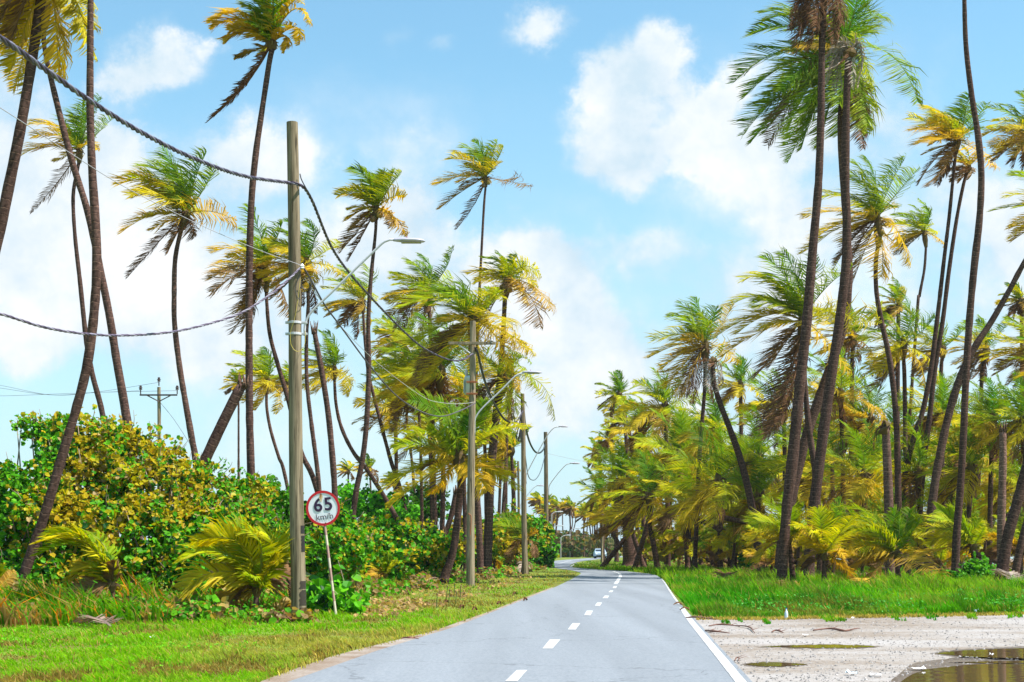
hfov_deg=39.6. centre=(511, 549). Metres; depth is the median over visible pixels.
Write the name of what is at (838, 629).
driftwood stick
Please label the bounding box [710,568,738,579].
fallen frond
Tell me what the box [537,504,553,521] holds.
coconut palm
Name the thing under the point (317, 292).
service cable
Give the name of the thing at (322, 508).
speed sign
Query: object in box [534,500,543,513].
coconut palm
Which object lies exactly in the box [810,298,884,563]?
coconut palm
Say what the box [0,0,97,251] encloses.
coconut palm
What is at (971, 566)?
shrub
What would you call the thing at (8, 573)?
young palm
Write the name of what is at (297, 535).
utility pole
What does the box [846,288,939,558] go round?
coconut palm
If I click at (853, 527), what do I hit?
young palm
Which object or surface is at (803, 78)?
coconut palm
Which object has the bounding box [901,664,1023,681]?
puddle
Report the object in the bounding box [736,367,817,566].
coconut palm
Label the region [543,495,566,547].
coconut palm
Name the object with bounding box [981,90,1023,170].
coconut palm
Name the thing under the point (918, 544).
young palm
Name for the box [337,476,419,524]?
green shrub
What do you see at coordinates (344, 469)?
coconut palm
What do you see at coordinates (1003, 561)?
coconut palm
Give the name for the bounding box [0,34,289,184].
overhead cable
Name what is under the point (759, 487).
coconut palm
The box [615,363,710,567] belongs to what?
coconut palm
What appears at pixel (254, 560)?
young palm
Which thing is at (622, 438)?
coconut palm
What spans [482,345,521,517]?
coconut palm
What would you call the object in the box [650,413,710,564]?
coconut palm
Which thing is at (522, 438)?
utility pole
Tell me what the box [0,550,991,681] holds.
ground
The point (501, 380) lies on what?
coconut palm
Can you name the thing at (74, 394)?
overhead wire
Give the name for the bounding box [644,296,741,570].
coconut palm
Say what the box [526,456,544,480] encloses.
overhead cable
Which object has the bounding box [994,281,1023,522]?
coconut palm
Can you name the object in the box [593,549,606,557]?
car
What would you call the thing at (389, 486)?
coconut palm
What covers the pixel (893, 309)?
coconut palm
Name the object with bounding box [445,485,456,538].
palm trunk
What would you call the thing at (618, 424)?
coconut palm
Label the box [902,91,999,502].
coconut palm
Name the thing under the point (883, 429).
broken palm trunk
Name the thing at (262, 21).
coconut palm
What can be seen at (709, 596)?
grass
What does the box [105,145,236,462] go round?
coconut palm
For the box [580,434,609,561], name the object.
coconut palm
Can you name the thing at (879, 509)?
young palm
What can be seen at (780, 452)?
coconut palm
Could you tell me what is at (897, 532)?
young palm
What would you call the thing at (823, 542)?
young palm
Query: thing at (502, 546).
sea grape bush
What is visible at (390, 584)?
weeds
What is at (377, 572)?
young palm
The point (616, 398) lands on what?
coconut palm
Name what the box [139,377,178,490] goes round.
utility pole
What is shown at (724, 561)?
coconut palm
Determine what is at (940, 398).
coconut palm
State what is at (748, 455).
coconut palm
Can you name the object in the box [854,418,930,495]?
coconut palm
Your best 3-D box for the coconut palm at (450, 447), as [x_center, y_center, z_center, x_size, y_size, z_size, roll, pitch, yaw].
[-2.407,-2.417,57.083,6.559,7.845,6.305,0,0,0]
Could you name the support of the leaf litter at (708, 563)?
on the ground at (540, 572)
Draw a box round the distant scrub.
[553,528,621,557]
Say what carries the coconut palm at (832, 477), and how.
on the ground at (540, 572)
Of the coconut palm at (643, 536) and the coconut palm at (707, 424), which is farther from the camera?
the coconut palm at (707, 424)
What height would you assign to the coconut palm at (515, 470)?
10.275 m
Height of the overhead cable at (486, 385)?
1.277 m
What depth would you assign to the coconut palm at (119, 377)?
46.92 m
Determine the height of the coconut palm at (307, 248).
16.517 m
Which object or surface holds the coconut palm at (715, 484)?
on the ground at (540, 572)
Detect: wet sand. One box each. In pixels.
[742,661,807,667]
[761,644,879,648]
[891,657,1023,681]
[931,646,1023,659]
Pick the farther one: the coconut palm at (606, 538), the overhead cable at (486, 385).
the coconut palm at (606, 538)
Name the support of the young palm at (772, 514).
on the ground at (540, 572)
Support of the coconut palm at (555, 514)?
on the ground at (540, 572)
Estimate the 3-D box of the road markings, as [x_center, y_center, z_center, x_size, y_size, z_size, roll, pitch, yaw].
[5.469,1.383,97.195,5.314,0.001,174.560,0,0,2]
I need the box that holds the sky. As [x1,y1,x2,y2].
[0,0,1023,545]
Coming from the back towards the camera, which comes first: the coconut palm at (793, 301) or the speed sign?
the coconut palm at (793, 301)
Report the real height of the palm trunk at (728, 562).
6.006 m
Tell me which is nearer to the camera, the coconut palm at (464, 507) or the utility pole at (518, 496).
the coconut palm at (464, 507)
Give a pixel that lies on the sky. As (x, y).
(644, 195)
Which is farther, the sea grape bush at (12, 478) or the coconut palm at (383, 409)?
the coconut palm at (383, 409)
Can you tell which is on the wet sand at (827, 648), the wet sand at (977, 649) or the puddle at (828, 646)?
the puddle at (828, 646)
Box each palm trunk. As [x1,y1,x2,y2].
[154,372,248,583]
[310,321,337,498]
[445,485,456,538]
[600,516,637,567]
[726,487,730,568]
[873,418,894,576]
[899,550,912,575]
[997,420,1006,560]
[1012,520,1023,577]
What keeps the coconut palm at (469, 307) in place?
on the ground at (540, 572)
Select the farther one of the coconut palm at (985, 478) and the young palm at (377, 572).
the coconut palm at (985, 478)
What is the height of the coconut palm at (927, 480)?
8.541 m
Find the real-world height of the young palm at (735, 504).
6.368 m
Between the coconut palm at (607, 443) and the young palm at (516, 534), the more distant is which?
the coconut palm at (607, 443)
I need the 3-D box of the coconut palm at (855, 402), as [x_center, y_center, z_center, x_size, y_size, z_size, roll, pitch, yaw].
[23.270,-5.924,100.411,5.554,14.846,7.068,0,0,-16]
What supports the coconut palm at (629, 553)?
on the ground at (540, 572)
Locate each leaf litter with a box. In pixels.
[309,572,539,617]
[659,560,1012,575]
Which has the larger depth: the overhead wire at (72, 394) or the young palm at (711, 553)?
the young palm at (711, 553)
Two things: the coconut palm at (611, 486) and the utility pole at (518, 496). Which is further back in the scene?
the utility pole at (518, 496)
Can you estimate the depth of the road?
20.27 m
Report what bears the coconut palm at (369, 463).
on the ground at (540, 572)
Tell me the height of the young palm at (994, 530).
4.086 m
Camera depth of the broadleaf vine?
30.64 m
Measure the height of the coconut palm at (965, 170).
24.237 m
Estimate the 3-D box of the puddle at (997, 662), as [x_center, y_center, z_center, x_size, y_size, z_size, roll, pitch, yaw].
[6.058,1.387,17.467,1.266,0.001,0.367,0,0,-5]
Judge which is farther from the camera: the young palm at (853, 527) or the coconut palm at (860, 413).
the coconut palm at (860, 413)
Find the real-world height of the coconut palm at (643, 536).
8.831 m
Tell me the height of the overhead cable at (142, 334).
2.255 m
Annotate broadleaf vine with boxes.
[306,561,371,613]
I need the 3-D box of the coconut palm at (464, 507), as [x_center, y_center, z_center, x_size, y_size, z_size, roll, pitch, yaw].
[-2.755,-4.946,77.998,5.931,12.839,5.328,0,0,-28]
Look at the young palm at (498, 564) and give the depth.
73.97 m
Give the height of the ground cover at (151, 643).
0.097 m
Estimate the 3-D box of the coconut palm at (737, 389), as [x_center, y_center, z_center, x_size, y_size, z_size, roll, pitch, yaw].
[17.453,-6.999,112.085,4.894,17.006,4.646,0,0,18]
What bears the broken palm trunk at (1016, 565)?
on the ground at (540, 572)
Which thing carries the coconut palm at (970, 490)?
on the ground at (540, 572)
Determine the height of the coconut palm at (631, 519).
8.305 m
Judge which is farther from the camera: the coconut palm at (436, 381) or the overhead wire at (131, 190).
the coconut palm at (436, 381)
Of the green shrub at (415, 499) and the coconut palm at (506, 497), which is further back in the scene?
the coconut palm at (506, 497)
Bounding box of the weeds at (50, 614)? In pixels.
[0,568,290,627]
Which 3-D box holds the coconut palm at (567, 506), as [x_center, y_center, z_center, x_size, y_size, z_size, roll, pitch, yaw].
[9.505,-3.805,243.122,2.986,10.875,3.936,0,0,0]
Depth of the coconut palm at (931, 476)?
117.26 m
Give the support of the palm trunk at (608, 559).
on the ground at (540, 572)
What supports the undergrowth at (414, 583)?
on the ground at (540, 572)
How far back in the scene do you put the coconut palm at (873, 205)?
73.85 m
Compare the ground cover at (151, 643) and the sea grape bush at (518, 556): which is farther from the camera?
the sea grape bush at (518, 556)
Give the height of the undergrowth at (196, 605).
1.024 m
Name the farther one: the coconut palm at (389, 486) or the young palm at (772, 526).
the coconut palm at (389, 486)
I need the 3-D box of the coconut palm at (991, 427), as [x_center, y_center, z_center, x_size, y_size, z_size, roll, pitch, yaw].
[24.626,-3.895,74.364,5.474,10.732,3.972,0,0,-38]
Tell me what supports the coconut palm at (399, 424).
on the ground at (540, 572)
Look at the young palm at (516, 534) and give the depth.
79.92 m
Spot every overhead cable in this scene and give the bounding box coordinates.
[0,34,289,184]
[0,267,300,336]
[290,181,472,361]
[474,347,523,423]
[525,418,545,453]
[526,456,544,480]
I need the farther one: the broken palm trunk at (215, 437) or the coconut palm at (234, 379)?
the coconut palm at (234, 379)
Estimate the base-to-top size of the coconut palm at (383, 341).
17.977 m
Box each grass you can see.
[267,576,572,680]
[573,559,1023,617]
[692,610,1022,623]
[696,611,1023,620]
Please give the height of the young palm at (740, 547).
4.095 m
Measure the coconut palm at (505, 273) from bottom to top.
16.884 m
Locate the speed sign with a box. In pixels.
[306,491,339,614]
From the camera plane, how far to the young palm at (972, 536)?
59.88 m
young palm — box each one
[0,563,18,592]
[29,521,125,605]
[171,510,312,615]
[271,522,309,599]
[364,551,399,579]
[483,510,539,573]
[492,544,504,568]
[661,510,724,566]
[690,517,744,566]
[698,535,724,566]
[703,501,751,569]
[709,489,748,538]
[711,533,748,570]
[730,511,768,564]
[741,501,841,580]
[742,538,788,572]
[744,491,802,565]
[767,497,806,569]
[789,504,867,580]
[800,495,856,572]
[831,499,951,579]
[836,508,879,562]
[840,535,882,575]
[848,490,905,569]
[854,482,924,547]
[902,510,939,569]
[906,500,990,566]
[910,486,996,568]
[911,534,970,571]
[952,488,1007,562]
[983,513,1023,575]
[985,499,1023,557]
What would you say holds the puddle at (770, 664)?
on the wet sand at (744, 664)
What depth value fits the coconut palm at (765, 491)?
100.02 m
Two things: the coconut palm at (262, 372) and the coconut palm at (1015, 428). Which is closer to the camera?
the coconut palm at (1015, 428)
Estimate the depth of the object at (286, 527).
33.96 m
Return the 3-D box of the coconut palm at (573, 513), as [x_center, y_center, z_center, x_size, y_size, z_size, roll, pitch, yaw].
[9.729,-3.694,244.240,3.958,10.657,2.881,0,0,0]
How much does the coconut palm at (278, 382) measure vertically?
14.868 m
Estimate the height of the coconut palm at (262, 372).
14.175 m
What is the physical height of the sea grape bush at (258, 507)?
3.822 m
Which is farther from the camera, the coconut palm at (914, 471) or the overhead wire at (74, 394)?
the coconut palm at (914, 471)
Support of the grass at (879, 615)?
on the ground at (540, 572)
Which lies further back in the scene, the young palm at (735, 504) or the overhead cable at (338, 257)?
the young palm at (735, 504)
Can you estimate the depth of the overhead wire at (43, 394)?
74.99 m
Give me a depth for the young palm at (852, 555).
67.90 m
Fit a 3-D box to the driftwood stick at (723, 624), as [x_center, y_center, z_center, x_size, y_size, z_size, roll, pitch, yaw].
[3.835,1.359,25.631,0.566,0.060,0.298,0,0,13]
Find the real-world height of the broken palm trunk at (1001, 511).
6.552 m
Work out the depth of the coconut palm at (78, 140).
74.89 m
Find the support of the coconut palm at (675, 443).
on the ground at (540, 572)
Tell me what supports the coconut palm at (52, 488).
on the ground at (540, 572)
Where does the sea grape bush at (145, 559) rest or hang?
on the ground at (540, 572)
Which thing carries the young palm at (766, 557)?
on the ground at (540, 572)
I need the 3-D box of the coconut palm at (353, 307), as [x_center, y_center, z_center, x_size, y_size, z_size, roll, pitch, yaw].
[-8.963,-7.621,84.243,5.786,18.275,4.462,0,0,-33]
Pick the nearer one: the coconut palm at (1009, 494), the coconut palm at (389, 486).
the coconut palm at (1009, 494)
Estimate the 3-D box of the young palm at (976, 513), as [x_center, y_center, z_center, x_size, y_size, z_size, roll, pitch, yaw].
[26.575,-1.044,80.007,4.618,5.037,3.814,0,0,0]
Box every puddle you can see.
[746,662,804,665]
[769,644,874,647]
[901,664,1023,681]
[939,648,1023,657]
[968,661,1023,662]
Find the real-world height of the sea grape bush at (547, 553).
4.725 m
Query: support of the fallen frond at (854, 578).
on the ground at (540, 572)
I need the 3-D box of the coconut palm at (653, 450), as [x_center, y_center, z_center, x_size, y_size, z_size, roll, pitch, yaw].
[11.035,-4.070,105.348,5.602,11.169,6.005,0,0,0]
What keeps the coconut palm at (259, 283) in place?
on the ground at (540, 572)
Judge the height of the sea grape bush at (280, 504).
3.694 m
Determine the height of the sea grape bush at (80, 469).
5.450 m
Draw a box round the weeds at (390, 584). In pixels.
[289,563,544,595]
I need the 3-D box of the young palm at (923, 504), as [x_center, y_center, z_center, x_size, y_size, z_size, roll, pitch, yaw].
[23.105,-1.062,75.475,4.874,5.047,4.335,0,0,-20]
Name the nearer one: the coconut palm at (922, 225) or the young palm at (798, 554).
the young palm at (798, 554)
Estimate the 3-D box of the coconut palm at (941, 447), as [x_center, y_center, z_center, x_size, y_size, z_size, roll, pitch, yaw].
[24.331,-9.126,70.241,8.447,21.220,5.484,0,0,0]
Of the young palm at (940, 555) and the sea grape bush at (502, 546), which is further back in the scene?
the sea grape bush at (502, 546)
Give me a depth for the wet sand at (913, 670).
17.30 m
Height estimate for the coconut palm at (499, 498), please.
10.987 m
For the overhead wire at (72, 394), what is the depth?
74.99 m
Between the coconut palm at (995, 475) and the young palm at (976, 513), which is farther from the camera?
the coconut palm at (995, 475)
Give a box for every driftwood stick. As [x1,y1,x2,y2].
[686,615,715,619]
[705,628,728,632]
[708,623,737,625]
[738,624,756,632]
[813,626,858,631]
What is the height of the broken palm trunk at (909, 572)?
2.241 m
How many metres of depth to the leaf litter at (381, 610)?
35.97 m
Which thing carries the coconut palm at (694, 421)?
on the ground at (540, 572)
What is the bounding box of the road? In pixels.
[289,556,751,681]
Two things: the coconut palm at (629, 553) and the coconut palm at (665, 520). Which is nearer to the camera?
the coconut palm at (665, 520)
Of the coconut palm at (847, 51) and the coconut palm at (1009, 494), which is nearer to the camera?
the coconut palm at (847, 51)
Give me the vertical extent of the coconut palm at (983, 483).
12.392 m
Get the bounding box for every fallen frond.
[71,614,124,625]
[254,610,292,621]
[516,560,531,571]
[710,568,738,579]
[843,576,869,582]
[989,569,1023,581]
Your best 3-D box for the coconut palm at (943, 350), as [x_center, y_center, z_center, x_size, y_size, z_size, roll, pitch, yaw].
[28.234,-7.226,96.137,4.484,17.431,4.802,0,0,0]
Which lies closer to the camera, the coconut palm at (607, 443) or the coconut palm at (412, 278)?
the coconut palm at (412, 278)
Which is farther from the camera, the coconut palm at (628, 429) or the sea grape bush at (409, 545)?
the coconut palm at (628, 429)
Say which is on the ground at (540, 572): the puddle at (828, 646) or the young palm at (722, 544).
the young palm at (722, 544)
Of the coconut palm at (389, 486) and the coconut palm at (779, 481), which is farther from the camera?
the coconut palm at (389, 486)
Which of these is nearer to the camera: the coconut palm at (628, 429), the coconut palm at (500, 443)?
the coconut palm at (500, 443)
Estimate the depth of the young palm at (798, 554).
76.99 m
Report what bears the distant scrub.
on the ground at (540, 572)
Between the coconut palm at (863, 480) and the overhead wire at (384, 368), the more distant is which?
the coconut palm at (863, 480)
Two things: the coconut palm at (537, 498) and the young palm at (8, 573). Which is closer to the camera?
the young palm at (8, 573)
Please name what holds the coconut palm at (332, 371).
on the ground at (540, 572)
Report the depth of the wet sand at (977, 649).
19.52 m
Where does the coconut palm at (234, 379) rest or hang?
on the ground at (540, 572)
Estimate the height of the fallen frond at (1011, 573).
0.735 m
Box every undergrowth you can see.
[0,570,320,623]
[322,562,549,600]
[620,519,996,564]
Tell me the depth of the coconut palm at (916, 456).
125.59 m
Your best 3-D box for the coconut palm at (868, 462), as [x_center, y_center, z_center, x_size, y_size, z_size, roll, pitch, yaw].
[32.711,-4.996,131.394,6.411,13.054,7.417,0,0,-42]
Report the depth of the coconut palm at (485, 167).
89.80 m
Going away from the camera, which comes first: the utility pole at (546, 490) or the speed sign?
the speed sign
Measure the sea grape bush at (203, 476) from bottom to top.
4.196 m
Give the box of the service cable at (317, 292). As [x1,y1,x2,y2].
[304,267,475,416]
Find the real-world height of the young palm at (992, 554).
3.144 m
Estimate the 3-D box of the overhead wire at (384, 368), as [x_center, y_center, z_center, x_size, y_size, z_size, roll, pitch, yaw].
[-3.143,-5.152,40.794,0.791,0.678,24.660,0,0,6]
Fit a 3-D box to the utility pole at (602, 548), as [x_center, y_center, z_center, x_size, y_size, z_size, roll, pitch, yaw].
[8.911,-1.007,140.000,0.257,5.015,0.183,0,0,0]
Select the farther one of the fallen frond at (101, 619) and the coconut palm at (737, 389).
the coconut palm at (737, 389)
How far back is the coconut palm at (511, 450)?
104.87 m
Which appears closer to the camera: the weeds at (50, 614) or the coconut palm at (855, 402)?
the weeds at (50, 614)
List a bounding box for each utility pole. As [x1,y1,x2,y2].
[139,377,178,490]
[285,121,424,616]
[448,321,541,586]
[516,393,567,573]
[517,461,543,513]
[544,432,579,520]
[601,525,603,562]
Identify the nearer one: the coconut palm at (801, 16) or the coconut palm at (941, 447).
the coconut palm at (801, 16)
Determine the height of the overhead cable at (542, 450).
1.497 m
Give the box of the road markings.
[506,560,746,681]
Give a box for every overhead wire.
[0,107,299,264]
[0,382,157,394]
[2,388,176,394]
[11,390,139,395]
[304,278,472,403]
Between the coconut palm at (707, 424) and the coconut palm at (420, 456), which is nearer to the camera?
the coconut palm at (420, 456)
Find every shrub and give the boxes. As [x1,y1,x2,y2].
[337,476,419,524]
[403,482,450,529]
[737,544,754,569]
[940,551,996,579]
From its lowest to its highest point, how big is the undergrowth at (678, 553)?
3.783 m
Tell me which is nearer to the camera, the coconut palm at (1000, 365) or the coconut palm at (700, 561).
the coconut palm at (1000, 365)
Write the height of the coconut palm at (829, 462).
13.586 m
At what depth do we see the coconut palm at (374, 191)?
61.89 m
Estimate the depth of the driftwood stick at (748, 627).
24.84 m
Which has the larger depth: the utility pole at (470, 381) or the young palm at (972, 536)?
the young palm at (972, 536)
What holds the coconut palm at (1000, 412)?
on the ground at (540, 572)
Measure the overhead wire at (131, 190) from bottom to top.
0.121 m
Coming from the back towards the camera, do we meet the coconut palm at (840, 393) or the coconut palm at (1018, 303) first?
the coconut palm at (1018, 303)
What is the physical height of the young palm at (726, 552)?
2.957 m
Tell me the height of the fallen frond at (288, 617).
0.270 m
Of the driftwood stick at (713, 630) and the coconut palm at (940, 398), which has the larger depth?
the coconut palm at (940, 398)
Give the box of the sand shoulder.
[261,587,552,681]
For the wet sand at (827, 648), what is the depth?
20.11 m
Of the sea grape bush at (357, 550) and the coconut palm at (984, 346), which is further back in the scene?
the coconut palm at (984, 346)
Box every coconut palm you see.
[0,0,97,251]
[0,0,142,538]
[18,0,101,583]
[21,92,118,532]
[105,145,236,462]
[202,0,312,494]
[202,202,316,491]
[219,346,306,571]
[221,368,243,480]
[253,217,353,490]
[268,360,288,400]
[302,328,401,524]
[320,263,407,511]
[331,161,409,519]
[336,458,357,489]
[349,373,400,490]
[353,453,378,492]
[363,335,428,527]
[371,311,427,492]
[371,311,491,566]
[371,315,397,440]
[374,385,532,583]
[379,244,454,526]
[379,471,399,489]
[380,387,443,525]
[386,273,536,572]
[416,346,510,572]
[429,138,532,384]
[434,373,524,517]
[461,249,556,570]
[465,349,554,571]
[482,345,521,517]
[487,423,531,511]
[487,449,503,517]
[500,417,512,516]
[502,457,518,510]
[526,491,543,510]
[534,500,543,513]
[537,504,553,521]
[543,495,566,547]
[548,503,556,525]
[558,497,579,523]
[559,495,575,556]
[570,464,622,551]
[574,505,591,555]
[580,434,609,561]
[580,473,672,566]
[581,440,646,566]
[591,421,623,561]
[593,505,609,556]
[594,369,643,476]
[595,414,663,558]
[597,395,638,530]
[598,449,702,568]
[603,474,723,563]
[604,398,657,564]
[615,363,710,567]
[615,446,676,568]
[625,425,695,565]
[626,405,715,568]
[633,469,726,563]
[642,459,802,567]
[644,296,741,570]
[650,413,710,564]
[651,415,942,568]
[652,401,706,559]
[653,396,713,456]
[671,388,742,568]
[687,408,748,517]
[692,454,884,564]
[693,344,764,572]
[702,470,923,560]
[705,425,769,561]
[706,353,763,554]
[706,441,884,568]
[709,247,881,574]
[711,405,800,567]
[726,0,925,572]
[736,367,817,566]
[756,412,869,570]
[763,437,802,553]
[763,440,800,510]
[776,0,848,579]
[776,416,837,502]
[786,388,870,563]
[788,345,886,563]
[791,153,920,568]
[802,31,865,576]
[802,421,854,507]
[802,453,854,520]
[803,419,1011,569]
[809,365,890,525]
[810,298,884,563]
[817,372,914,547]
[845,433,883,560]
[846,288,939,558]
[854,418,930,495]
[859,391,902,562]
[868,277,914,427]
[870,412,966,548]
[876,432,946,562]
[883,198,943,507]
[886,385,931,519]
[890,370,978,567]
[893,445,966,523]
[901,317,965,565]
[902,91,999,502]
[908,452,955,503]
[912,145,976,571]
[915,417,1018,571]
[920,402,1013,488]
[923,169,1023,573]
[927,389,997,558]
[928,398,993,494]
[935,371,1023,565]
[947,314,1011,558]
[951,0,984,573]
[955,389,1014,465]
[965,450,1016,515]
[966,443,1023,525]
[968,369,1023,465]
[979,314,1023,388]
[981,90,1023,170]
[981,409,1018,517]
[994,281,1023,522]
[994,335,1023,579]
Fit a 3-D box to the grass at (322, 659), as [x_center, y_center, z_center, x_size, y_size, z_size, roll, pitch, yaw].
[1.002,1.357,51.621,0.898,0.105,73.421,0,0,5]
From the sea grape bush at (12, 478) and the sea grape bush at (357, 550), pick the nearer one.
the sea grape bush at (12, 478)
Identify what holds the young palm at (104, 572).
on the ground at (540, 572)
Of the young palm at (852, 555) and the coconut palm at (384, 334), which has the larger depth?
the coconut palm at (384, 334)
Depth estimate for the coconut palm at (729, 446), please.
150.19 m
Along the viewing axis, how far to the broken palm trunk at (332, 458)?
49.92 m
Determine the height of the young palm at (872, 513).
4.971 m
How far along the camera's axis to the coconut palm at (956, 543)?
57.89 m
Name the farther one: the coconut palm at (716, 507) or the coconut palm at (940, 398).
the coconut palm at (716, 507)
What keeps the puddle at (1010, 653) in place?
on the wet sand at (977, 649)
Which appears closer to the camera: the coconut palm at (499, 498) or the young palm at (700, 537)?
the young palm at (700, 537)
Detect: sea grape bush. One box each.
[0,404,155,590]
[0,453,71,590]
[31,410,214,591]
[131,451,246,592]
[199,466,289,560]
[253,473,323,581]
[304,497,383,590]
[352,514,465,580]
[445,513,510,568]
[493,498,538,566]
[527,510,560,566]
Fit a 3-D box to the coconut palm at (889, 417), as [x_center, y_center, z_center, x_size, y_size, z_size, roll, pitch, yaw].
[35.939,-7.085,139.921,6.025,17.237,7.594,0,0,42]
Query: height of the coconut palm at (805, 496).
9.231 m
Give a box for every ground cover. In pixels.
[0,621,296,678]
[727,577,1023,613]
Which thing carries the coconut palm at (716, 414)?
on the ground at (540, 572)
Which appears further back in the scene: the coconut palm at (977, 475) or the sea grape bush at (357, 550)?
the coconut palm at (977, 475)
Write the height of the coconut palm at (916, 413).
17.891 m
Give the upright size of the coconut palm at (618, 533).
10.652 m
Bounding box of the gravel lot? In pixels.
[694,615,1023,681]
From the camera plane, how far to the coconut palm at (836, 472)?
114.84 m
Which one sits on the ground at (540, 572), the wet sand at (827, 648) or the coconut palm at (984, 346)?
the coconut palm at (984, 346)
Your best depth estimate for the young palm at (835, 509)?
68.19 m
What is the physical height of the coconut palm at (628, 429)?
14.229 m
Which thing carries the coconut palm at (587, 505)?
on the ground at (540, 572)
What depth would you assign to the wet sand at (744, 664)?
17.00 m
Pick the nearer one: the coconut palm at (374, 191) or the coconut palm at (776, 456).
the coconut palm at (374, 191)
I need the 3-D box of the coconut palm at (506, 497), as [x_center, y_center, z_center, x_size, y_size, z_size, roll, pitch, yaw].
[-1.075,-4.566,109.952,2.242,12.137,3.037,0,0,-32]
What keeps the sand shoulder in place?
on the ground at (540, 572)
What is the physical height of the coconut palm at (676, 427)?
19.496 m
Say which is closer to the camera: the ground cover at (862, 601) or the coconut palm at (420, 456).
the ground cover at (862, 601)
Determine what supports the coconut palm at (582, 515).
on the ground at (540, 572)
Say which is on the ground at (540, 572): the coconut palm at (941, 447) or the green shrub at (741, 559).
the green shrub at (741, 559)

